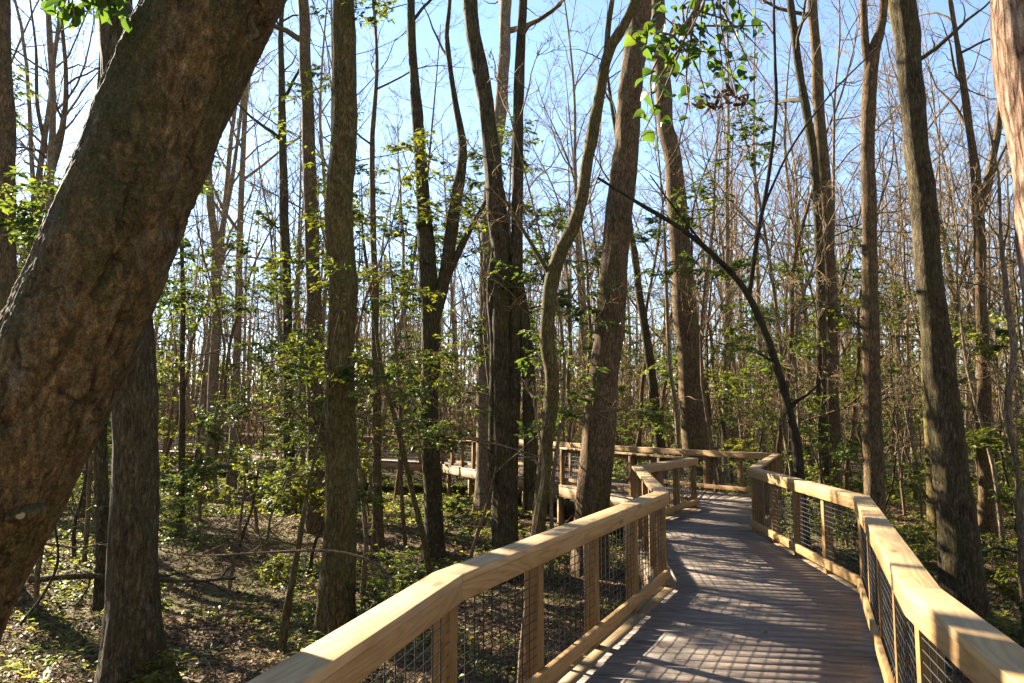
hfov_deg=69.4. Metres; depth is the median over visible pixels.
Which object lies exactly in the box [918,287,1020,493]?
thin sapling
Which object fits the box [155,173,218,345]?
bare tree
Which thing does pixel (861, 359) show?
thin sapling
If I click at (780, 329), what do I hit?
thin sapling
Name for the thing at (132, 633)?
mossy tree
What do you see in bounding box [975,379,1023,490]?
holly tree
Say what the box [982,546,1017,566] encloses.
fallen branch
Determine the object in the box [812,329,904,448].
thin sapling
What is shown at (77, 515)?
thin sapling
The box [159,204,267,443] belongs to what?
bare tree
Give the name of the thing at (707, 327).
crooked tree
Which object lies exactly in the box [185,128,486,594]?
holly tree
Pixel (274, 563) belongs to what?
holly shrub
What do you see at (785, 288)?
forked tree
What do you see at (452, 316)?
bare tree
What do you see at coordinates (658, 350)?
thin sapling
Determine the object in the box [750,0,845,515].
bare tree
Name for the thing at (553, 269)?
curved tree
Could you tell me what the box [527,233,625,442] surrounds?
forked tree
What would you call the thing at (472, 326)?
thin sapling
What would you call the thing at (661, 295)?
forked tree
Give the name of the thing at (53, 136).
bare tree
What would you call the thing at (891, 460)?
holly shrub
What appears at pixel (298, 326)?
slanting tree
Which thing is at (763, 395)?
thin sapling
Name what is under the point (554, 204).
bare tree
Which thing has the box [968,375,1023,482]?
holly tree
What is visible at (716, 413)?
thin sapling
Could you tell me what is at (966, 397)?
bare tree
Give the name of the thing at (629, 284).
crooked tree
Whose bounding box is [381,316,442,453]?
holly tree
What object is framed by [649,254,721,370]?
bare tree
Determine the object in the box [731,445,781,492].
holly shrub
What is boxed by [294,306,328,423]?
holly tree
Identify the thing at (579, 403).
holly tree
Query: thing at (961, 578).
tree
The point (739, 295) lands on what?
bare tree
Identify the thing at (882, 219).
bare tree
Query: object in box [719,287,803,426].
thin sapling
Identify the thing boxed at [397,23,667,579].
thin sapling
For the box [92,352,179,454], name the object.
holly tree
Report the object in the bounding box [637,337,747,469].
holly tree
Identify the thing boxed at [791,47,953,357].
crooked tree
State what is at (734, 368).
bare tree
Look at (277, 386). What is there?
thin sapling
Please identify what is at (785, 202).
bare tree
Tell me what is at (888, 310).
slanting tree
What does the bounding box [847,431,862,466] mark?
holly shrub
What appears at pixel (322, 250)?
forked tree
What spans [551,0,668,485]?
bare tree
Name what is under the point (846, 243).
bare tree
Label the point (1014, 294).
bare tree
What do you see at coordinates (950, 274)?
bare tree
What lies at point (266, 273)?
holly tree
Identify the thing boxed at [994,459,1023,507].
holly shrub
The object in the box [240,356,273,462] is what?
thin sapling
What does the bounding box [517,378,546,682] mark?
thin sapling
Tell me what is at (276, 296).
bare tree
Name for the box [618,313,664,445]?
thin sapling
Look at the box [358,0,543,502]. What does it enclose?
forked tree
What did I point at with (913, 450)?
thin sapling
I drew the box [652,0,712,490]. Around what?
tree
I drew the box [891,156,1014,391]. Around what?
bare tree
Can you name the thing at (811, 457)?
forked tree
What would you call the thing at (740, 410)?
thin sapling
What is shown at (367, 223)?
forked tree
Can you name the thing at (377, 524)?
bare tree
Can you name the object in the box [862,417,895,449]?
holly shrub
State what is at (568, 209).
bare tree
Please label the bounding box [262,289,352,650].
thin sapling
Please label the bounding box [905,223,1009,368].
slanting tree
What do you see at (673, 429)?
holly shrub
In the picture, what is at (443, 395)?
thin sapling
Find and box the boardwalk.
[110,450,895,682]
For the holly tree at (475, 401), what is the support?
on the ground at (216, 601)
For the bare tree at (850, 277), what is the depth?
47.87 m
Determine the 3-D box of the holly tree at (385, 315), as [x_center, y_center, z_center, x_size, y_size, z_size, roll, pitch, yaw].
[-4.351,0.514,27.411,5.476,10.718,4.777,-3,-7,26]
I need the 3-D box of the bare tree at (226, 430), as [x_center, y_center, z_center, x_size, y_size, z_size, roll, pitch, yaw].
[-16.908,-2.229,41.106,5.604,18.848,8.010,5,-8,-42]
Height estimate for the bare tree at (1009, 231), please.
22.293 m
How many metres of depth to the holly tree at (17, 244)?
27.54 m
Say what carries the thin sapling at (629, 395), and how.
on the ground at (216, 601)
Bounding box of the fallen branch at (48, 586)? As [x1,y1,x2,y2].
[19,506,97,625]
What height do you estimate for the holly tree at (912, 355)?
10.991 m
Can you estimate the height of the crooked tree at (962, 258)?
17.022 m
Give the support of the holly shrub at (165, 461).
on the ground at (216, 601)
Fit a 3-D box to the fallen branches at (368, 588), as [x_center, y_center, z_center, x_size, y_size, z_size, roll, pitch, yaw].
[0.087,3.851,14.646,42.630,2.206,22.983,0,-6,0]
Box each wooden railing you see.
[107,433,698,682]
[158,432,1023,682]
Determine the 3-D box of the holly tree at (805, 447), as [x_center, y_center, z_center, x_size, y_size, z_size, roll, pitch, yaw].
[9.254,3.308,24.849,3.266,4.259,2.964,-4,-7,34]
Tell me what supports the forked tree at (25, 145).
on the ground at (216, 601)
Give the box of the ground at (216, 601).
[0,423,1023,682]
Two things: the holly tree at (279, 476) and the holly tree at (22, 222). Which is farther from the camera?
the holly tree at (279, 476)
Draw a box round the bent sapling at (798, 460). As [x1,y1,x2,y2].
[598,0,879,549]
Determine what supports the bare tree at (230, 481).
on the ground at (216, 601)
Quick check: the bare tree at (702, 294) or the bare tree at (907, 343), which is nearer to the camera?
the bare tree at (907, 343)
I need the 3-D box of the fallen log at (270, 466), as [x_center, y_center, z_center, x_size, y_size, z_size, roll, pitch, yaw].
[-8.774,3.973,24.401,2.808,0.594,0.354,3,-7,-25]
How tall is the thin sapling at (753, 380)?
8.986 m
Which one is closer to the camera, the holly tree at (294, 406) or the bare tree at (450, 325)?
the holly tree at (294, 406)
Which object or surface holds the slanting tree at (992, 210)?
on the ground at (216, 601)
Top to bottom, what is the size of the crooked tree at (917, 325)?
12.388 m
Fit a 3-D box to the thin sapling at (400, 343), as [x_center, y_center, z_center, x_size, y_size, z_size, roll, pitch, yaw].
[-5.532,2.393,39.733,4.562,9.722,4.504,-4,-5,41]
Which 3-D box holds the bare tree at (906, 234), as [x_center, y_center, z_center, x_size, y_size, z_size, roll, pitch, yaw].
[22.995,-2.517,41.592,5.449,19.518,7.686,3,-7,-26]
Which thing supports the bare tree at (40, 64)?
on the ground at (216, 601)
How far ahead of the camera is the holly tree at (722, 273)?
16.86 m
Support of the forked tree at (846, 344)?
on the ground at (216, 601)
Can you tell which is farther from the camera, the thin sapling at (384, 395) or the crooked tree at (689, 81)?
the thin sapling at (384, 395)
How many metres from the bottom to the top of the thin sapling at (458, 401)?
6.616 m
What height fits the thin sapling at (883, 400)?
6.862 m
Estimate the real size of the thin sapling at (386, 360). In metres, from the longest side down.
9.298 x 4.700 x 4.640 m
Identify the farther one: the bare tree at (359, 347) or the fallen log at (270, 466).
the bare tree at (359, 347)
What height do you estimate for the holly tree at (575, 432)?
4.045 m
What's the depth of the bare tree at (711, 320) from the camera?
52.95 m
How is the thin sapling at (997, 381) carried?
on the ground at (216, 601)
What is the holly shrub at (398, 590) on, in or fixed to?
on the ground at (216, 601)
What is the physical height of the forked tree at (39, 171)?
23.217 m
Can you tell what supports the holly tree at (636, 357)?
on the ground at (216, 601)
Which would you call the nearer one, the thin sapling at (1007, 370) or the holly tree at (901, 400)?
the holly tree at (901, 400)
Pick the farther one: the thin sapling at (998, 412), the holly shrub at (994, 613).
the thin sapling at (998, 412)
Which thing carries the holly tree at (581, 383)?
on the ground at (216, 601)
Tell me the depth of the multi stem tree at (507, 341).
13.51 m
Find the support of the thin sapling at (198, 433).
on the ground at (216, 601)
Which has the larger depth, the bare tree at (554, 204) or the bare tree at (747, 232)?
the bare tree at (747, 232)
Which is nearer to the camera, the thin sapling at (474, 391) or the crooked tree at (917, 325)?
the crooked tree at (917, 325)
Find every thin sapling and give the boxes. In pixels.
[72,353,207,559]
[155,289,198,424]
[159,333,248,474]
[196,268,318,558]
[204,285,281,483]
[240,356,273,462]
[248,256,386,576]
[251,326,304,426]
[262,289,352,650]
[313,89,431,575]
[325,307,404,509]
[354,208,457,503]
[356,299,421,476]
[359,334,415,472]
[369,332,421,469]
[370,294,455,434]
[380,121,561,418]
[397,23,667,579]
[400,309,475,482]
[402,277,476,434]
[407,327,475,431]
[440,336,476,459]
[441,346,476,478]
[459,338,476,426]
[460,295,536,419]
[469,376,570,430]
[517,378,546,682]
[521,283,583,440]
[521,314,580,469]
[522,283,584,419]
[522,315,593,470]
[538,316,638,437]
[556,244,671,412]
[566,377,584,427]
[572,302,661,445]
[617,267,678,428]
[617,360,658,452]
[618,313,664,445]
[638,292,712,418]
[695,104,953,438]
[708,364,749,447]
[709,314,776,461]
[711,284,794,451]
[711,306,774,452]
[711,357,760,448]
[712,299,786,452]
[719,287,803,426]
[720,210,900,517]
[726,269,816,474]
[727,271,857,514]
[729,338,778,449]
[739,327,799,472]
[769,312,861,458]
[772,277,895,470]
[786,232,925,545]
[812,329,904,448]
[825,288,923,506]
[836,245,973,522]
[837,285,919,477]
[839,296,886,424]
[842,309,904,422]
[859,123,1023,547]
[880,319,920,471]
[882,347,969,474]
[892,358,918,472]
[899,236,1023,534]
[904,325,1008,469]
[910,187,1023,562]
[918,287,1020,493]
[921,308,1023,426]
[935,69,1023,632]
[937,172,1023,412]
[947,217,1023,499]
[953,252,1023,430]
[962,292,1023,429]
[993,359,1023,458]
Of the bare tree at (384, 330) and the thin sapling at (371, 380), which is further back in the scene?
the bare tree at (384, 330)
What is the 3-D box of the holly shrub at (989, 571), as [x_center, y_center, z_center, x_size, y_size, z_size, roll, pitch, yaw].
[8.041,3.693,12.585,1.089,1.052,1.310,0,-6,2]
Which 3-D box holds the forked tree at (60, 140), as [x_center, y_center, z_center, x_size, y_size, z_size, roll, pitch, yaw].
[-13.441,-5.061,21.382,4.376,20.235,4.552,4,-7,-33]
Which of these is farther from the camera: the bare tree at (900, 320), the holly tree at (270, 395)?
the bare tree at (900, 320)
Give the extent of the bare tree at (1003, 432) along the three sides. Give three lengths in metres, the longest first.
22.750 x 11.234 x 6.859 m
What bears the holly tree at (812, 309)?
on the ground at (216, 601)
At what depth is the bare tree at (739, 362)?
51.66 m
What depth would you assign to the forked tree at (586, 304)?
55.44 m
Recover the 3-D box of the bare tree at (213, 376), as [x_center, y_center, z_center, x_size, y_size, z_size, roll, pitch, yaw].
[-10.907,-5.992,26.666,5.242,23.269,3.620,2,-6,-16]
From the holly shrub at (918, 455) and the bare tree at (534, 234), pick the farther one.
the bare tree at (534, 234)
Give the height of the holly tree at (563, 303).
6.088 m
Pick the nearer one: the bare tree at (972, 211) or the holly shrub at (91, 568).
the holly shrub at (91, 568)
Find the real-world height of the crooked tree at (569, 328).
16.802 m
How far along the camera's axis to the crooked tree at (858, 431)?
29.77 m
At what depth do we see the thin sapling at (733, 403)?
33.46 m
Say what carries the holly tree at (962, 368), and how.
on the ground at (216, 601)
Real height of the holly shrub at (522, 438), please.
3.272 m
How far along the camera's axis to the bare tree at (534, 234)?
40.17 m
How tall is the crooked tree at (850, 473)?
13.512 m
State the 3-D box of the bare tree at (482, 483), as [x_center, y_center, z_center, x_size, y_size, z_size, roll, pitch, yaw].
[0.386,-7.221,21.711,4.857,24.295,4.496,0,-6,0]
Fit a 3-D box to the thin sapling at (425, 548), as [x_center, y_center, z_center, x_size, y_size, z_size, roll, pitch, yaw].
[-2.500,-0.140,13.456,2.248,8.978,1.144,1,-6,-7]
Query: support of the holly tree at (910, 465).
on the ground at (216, 601)
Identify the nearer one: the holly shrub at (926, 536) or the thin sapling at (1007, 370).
the holly shrub at (926, 536)
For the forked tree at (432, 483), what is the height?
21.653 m
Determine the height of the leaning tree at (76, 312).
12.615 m
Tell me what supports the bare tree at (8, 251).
on the ground at (216, 601)
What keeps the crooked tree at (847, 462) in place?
on the ground at (216, 601)
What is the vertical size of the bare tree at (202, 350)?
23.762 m
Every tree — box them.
[0,0,37,311]
[0,0,769,641]
[0,166,212,614]
[11,0,82,142]
[11,0,97,208]
[11,0,269,274]
[12,0,97,252]
[12,64,185,429]
[15,0,163,290]
[15,63,62,255]
[16,138,36,246]
[16,242,23,252]
[17,156,204,564]
[74,10,361,486]
[78,151,271,517]
[91,50,109,610]
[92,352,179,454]
[94,0,185,682]
[152,267,245,484]
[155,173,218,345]
[156,146,324,537]
[157,266,305,533]
[157,356,259,472]
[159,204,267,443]
[159,320,370,592]
[160,146,305,485]
[164,182,245,459]
[170,40,326,510]
[170,164,269,356]
[176,135,237,534]
[185,0,433,344]
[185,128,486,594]
[185,259,279,428]
[187,59,378,499]
[189,138,324,497]
[190,177,260,424]
[194,98,368,474]
[194,335,389,563]
[203,14,287,500]
[212,0,409,240]
[213,0,408,491]
[216,63,329,462]
[227,154,304,326]
[228,323,453,585]
[232,0,361,515]
[232,197,366,484]
[248,10,404,448]
[253,0,430,640]
[256,189,362,343]
[257,91,391,374]
[258,346,372,520]
[259,381,303,448]
[274,0,324,533]
[276,375,306,431]
[289,177,383,312]
[292,232,327,447]
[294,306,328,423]
[306,156,489,545]
[318,0,464,557]
[319,155,417,316]
[320,85,461,474]
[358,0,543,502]
[358,213,460,498]
[359,201,410,451]
[359,277,417,453]
[367,317,466,427]
[368,188,477,453]
[380,98,482,459]
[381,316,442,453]
[387,145,576,430]
[390,358,469,456]
[402,238,635,558]
[407,0,486,561]
[412,133,479,419]
[413,191,523,356]
[429,99,532,297]
[441,0,677,389]
[443,96,553,292]
[443,112,676,437]
[446,236,479,443]
[453,183,539,460]
[461,187,536,307]
[463,0,564,583]
[463,383,475,454]
[464,85,592,304]
[471,0,561,512]
[502,99,609,472]
[504,0,638,534]
[508,49,641,382]
[510,39,650,346]
[518,337,653,512]
[519,371,564,461]
[520,355,560,440]
[523,150,595,325]
[523,236,563,387]
[524,87,609,458]
[524,217,594,441]
[527,88,656,470]
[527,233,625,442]
[534,144,669,355]
[539,334,654,464]
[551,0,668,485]
[555,403,581,446]
[557,238,660,420]
[563,221,633,451]
[565,382,584,424]
[569,0,651,577]
[578,76,766,464]
[586,221,663,391]
[587,255,664,345]
[588,40,783,491]
[592,0,856,483]
[594,97,737,342]
[600,105,782,490]
[601,80,778,350]
[612,353,717,479]
[620,298,705,455]
[626,200,702,446]
[627,153,759,461]
[629,143,742,349]
[630,114,763,485]
[633,79,783,493]
[635,41,706,480]
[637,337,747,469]
[649,14,836,469]
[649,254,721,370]
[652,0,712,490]
[656,181,745,447]
[659,153,772,489]
[667,367,758,491]
[669,205,735,349]
[673,0,857,494]
[678,4,900,480]
[682,81,810,449]
[686,0,810,452]
[689,133,808,465]
[696,235,770,380]
[698,163,786,458]
[703,357,758,451]
[704,295,743,435]
[708,140,791,447]
[710,148,790,312]
[710,216,768,402]
[711,259,815,451]
[717,0,969,495]
[717,335,888,546]
[722,127,861,491]
[723,278,814,450]
[724,132,814,454]
[728,377,816,479]
[731,126,901,469]
[734,224,795,447]
[737,199,815,418]
[739,0,976,271]
[739,40,878,476]
[742,220,892,435]
[745,158,894,449]
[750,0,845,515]
[760,126,948,329]
[761,304,816,464]
[763,0,834,518]
[766,117,856,364]
[774,289,975,501]
[777,0,978,500]
[781,195,887,469]
[784,47,992,490]
[785,204,900,359]
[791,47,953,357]
[794,351,900,473]
[795,20,1003,267]
[803,115,994,353]
[809,167,902,453]
[830,0,995,426]
[836,0,1016,490]
[836,101,960,478]
[836,133,962,308]
[836,230,1020,515]
[837,179,919,463]
[838,124,941,461]
[839,157,973,382]
[839,274,921,435]
[841,148,970,333]
[841,228,964,475]
[841,356,916,457]
[850,144,951,349]
[852,210,964,453]
[859,0,887,516]
[861,216,949,447]
[877,80,1018,359]
[878,0,1016,263]
[881,205,1007,483]
[884,173,1021,362]
[887,0,1001,538]
[887,127,1020,466]
[888,0,989,547]
[889,234,1014,421]
[891,0,993,625]
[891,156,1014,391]
[897,86,1018,460]
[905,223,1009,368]
[906,91,1022,437]
[930,79,1023,409]
[939,28,1021,339]
[941,183,1017,344]
[942,133,1023,351]
[946,85,1021,458]
[949,306,1023,499]
[953,150,1019,345]
[960,147,1022,438]
[961,398,1023,562]
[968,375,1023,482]
[970,176,1021,295]
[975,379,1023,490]
[987,199,1022,451]
[990,0,1023,334]
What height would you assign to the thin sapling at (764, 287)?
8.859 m
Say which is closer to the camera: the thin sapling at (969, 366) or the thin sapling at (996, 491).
the thin sapling at (996, 491)
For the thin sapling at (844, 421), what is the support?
on the ground at (216, 601)
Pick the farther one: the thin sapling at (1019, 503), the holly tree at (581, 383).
the holly tree at (581, 383)
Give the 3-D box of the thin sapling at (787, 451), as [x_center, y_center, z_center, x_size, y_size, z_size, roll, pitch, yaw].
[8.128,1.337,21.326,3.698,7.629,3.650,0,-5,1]
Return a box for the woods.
[16,130,1023,465]
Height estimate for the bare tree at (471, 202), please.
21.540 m
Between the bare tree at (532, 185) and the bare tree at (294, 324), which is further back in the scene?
the bare tree at (294, 324)
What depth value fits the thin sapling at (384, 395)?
37.01 m
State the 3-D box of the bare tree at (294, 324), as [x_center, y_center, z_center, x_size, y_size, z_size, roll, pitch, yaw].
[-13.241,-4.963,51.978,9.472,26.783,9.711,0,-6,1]
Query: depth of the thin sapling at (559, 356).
35.58 m
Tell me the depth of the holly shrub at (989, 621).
8.42 m
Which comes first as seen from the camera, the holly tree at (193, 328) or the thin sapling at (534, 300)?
the holly tree at (193, 328)
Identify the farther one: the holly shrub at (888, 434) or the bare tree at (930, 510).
the holly shrub at (888, 434)
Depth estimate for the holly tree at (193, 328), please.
19.50 m
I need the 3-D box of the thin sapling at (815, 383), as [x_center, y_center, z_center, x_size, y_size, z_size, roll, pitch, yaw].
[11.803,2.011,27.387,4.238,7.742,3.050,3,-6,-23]
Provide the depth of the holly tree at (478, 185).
19.43 m
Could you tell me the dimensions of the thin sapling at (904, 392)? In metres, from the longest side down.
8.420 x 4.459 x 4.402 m
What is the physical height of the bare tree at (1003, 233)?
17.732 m
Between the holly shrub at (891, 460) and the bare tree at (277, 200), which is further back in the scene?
the bare tree at (277, 200)
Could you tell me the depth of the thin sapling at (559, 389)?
34.71 m
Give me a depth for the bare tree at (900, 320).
60.43 m
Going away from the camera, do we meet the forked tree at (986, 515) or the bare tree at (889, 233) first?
the forked tree at (986, 515)
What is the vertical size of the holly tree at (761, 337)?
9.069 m
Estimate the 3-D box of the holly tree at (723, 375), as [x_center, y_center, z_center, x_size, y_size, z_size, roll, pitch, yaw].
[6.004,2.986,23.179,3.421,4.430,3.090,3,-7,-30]
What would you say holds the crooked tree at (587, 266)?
on the ground at (216, 601)
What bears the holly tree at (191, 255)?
on the ground at (216, 601)
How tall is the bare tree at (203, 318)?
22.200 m
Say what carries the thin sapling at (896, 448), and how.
on the ground at (216, 601)
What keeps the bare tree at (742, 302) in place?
on the ground at (216, 601)
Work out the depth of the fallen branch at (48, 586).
9.00 m
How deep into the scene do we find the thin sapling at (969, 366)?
31.43 m
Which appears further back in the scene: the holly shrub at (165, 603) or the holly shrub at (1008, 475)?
the holly shrub at (1008, 475)
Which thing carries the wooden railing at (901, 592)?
attached to the boardwalk
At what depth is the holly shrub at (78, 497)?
18.61 m
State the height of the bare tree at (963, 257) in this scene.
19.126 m
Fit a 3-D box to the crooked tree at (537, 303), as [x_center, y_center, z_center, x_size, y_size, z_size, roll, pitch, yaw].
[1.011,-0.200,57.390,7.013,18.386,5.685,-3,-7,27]
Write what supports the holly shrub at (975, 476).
on the ground at (216, 601)
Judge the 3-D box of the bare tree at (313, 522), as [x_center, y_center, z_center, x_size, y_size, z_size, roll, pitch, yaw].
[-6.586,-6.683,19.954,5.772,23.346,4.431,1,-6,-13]
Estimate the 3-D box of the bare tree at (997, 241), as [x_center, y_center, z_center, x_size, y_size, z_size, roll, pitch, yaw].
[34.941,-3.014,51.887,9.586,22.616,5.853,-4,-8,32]
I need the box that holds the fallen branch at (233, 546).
[204,507,281,581]
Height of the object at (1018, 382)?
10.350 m
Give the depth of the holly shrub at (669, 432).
37.41 m
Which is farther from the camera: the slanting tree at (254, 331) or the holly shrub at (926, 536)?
the slanting tree at (254, 331)
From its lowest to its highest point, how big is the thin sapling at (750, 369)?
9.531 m
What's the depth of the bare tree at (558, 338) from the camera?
43.48 m
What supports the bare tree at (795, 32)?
on the ground at (216, 601)
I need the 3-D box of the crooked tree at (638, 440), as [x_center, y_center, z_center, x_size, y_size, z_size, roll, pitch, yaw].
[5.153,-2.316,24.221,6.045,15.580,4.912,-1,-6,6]
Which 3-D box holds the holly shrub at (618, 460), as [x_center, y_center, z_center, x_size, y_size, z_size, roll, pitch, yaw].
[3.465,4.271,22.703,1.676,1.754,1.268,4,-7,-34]
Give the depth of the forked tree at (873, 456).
13.61 m
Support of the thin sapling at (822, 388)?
on the ground at (216, 601)
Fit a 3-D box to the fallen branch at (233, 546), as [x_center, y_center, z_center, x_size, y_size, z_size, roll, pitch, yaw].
[-4.322,3.357,12.451,1.475,1.299,0.607,5,-8,-38]
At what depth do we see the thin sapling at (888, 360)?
36.60 m
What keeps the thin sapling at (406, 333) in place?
on the ground at (216, 601)
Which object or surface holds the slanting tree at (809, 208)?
on the ground at (216, 601)
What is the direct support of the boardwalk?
on the ground at (216, 601)
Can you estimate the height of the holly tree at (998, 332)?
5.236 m
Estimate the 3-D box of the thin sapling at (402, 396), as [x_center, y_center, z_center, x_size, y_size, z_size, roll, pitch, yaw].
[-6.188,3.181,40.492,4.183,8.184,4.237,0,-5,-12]
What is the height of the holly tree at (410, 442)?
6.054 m
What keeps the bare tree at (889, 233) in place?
on the ground at (216, 601)
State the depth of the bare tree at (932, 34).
23.05 m
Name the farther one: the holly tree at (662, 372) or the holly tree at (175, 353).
the holly tree at (175, 353)
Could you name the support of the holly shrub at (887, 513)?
on the ground at (216, 601)
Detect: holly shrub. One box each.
[68,463,110,516]
[69,452,111,521]
[75,543,94,572]
[108,449,168,488]
[125,649,208,682]
[161,592,172,619]
[162,475,219,533]
[165,481,194,498]
[247,460,281,508]
[252,408,325,484]
[254,553,300,583]
[344,572,407,621]
[359,449,372,486]
[384,569,417,600]
[450,424,475,459]
[519,415,522,461]
[578,406,632,463]
[614,457,639,480]
[646,412,681,448]
[651,412,717,446]
[666,462,709,489]
[671,415,730,448]
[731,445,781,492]
[745,421,804,463]
[782,451,848,515]
[810,484,898,534]
[842,472,863,493]
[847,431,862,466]
[851,453,900,486]
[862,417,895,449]
[892,517,937,567]
[897,452,925,498]
[912,551,936,581]
[925,465,1010,506]
[971,609,1009,635]
[981,532,1015,584]
[988,594,1023,647]
[988,598,1004,622]
[990,561,1019,599]
[992,450,1023,490]
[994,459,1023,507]
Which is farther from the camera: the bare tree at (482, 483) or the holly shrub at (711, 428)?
the holly shrub at (711, 428)
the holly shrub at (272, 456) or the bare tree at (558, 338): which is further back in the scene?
the bare tree at (558, 338)
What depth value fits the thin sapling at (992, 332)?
23.23 m
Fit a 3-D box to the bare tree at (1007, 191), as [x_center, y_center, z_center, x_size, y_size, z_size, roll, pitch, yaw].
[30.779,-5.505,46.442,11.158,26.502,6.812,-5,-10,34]
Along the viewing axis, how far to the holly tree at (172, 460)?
28.83 m
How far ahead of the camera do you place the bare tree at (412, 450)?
36.84 m
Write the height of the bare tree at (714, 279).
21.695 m
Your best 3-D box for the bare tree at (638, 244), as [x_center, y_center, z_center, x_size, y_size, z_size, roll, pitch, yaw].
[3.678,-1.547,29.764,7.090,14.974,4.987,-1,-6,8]
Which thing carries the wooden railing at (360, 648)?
attached to the boardwalk
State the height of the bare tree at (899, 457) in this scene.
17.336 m
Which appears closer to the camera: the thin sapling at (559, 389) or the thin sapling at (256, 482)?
the thin sapling at (256, 482)
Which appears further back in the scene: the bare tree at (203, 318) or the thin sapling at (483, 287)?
the bare tree at (203, 318)
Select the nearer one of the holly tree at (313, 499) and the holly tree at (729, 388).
the holly tree at (313, 499)
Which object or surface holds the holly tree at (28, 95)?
on the ground at (216, 601)
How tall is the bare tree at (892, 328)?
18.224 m
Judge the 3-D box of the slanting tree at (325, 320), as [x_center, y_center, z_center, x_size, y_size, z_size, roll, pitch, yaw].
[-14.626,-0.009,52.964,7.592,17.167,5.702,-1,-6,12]
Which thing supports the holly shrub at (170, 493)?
on the ground at (216, 601)
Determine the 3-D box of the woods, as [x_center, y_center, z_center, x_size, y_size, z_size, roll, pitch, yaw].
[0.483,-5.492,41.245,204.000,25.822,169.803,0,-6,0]
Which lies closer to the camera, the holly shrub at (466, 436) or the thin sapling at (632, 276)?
the thin sapling at (632, 276)
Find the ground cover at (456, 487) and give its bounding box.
[0,474,1023,682]
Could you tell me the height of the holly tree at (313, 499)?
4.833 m
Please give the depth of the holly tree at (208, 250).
16.82 m
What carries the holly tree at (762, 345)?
on the ground at (216, 601)
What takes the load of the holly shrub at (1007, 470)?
on the ground at (216, 601)
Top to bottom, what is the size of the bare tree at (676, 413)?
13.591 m
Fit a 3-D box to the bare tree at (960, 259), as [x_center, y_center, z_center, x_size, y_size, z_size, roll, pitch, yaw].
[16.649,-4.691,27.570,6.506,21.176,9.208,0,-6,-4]
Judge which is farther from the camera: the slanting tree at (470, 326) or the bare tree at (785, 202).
the bare tree at (785, 202)
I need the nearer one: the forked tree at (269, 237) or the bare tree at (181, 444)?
the bare tree at (181, 444)
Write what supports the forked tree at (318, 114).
on the ground at (216, 601)
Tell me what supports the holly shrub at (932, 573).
on the ground at (216, 601)
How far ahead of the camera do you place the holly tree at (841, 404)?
26.96 m
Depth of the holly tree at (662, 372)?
23.07 m
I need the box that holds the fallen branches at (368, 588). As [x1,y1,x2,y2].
[0,488,1023,682]
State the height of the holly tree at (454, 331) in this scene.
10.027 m
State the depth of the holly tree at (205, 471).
13.04 m
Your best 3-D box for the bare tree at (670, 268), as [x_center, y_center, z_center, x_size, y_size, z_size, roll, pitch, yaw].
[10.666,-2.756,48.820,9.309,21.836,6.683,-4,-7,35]
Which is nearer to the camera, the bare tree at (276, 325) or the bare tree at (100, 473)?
the bare tree at (100, 473)
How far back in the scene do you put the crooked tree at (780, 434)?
24.00 m
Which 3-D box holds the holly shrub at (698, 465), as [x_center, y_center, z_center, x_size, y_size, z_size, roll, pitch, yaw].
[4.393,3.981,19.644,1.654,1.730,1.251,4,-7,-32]
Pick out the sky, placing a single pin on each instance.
(426, 38)
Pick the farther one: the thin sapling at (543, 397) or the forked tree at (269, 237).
the forked tree at (269, 237)
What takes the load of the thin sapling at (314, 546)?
on the ground at (216, 601)
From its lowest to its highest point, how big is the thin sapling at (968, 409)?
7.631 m
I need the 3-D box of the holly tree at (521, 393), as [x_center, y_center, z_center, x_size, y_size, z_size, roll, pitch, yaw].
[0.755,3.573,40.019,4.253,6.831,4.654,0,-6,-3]
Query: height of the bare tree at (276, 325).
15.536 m
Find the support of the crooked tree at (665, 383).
on the ground at (216, 601)
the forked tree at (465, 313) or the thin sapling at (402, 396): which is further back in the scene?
the forked tree at (465, 313)
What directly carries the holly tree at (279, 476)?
on the ground at (216, 601)
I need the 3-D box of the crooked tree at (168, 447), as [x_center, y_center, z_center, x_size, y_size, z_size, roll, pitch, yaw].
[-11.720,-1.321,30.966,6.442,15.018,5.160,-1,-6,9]
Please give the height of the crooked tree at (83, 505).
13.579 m
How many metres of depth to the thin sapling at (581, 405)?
39.47 m
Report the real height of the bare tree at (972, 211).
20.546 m
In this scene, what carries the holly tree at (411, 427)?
on the ground at (216, 601)
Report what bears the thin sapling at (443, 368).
on the ground at (216, 601)
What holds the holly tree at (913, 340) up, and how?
on the ground at (216, 601)
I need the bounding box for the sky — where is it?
[11,0,1023,408]
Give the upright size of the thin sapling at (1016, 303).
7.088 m
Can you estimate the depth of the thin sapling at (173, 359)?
31.74 m
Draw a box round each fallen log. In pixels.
[28,560,240,616]
[201,463,282,469]
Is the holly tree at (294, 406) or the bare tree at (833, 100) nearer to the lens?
the bare tree at (833, 100)
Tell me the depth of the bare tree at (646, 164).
40.58 m
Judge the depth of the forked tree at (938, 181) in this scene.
31.30 m
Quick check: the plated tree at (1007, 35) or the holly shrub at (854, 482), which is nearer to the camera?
the plated tree at (1007, 35)
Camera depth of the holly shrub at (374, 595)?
9.31 m
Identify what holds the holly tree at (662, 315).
on the ground at (216, 601)
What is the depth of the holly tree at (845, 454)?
16.80 m
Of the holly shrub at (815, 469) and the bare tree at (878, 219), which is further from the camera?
the bare tree at (878, 219)
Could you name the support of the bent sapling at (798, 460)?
on the ground at (216, 601)

